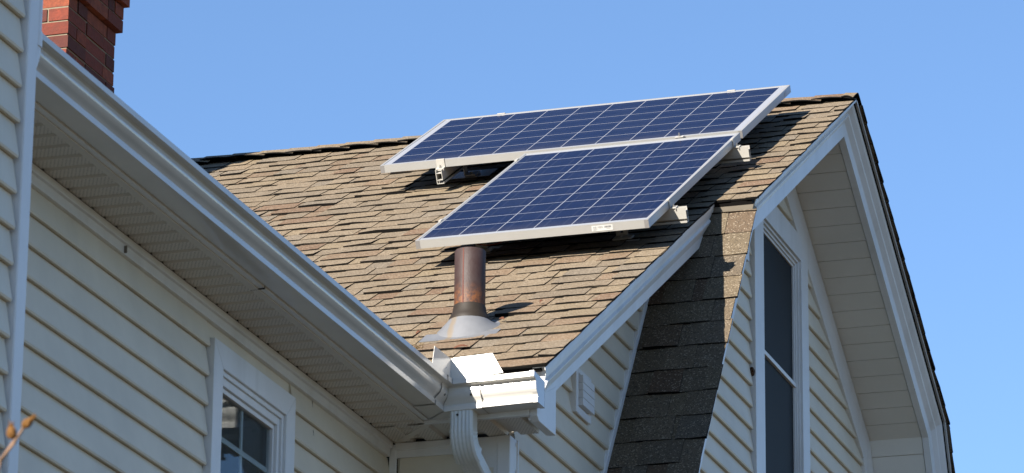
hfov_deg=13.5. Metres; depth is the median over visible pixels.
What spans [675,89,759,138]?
mounting rail
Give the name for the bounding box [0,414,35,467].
twig
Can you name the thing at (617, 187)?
solar panel
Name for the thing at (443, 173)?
mounting rail
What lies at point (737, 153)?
mounting rail
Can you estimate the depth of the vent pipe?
16.12 m
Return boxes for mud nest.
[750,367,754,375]
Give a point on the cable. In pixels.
(489, 244)
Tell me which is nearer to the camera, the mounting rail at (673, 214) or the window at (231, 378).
the window at (231, 378)
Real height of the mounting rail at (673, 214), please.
0.176 m
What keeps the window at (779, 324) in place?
in the house
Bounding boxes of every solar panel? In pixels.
[380,85,790,172]
[415,133,740,248]
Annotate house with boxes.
[0,0,954,472]
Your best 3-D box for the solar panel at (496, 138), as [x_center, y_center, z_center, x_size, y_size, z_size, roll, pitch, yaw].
[0.339,-0.482,19.291,1.652,0.034,0.997,-5,12,17]
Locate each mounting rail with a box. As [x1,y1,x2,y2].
[435,113,504,183]
[438,197,688,253]
[514,137,750,163]
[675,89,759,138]
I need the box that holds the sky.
[112,0,1023,472]
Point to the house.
(166, 306)
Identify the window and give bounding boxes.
[202,337,295,472]
[749,207,810,472]
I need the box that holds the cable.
[477,241,503,245]
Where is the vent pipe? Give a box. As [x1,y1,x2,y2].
[419,247,499,341]
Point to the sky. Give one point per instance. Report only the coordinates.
(939, 84)

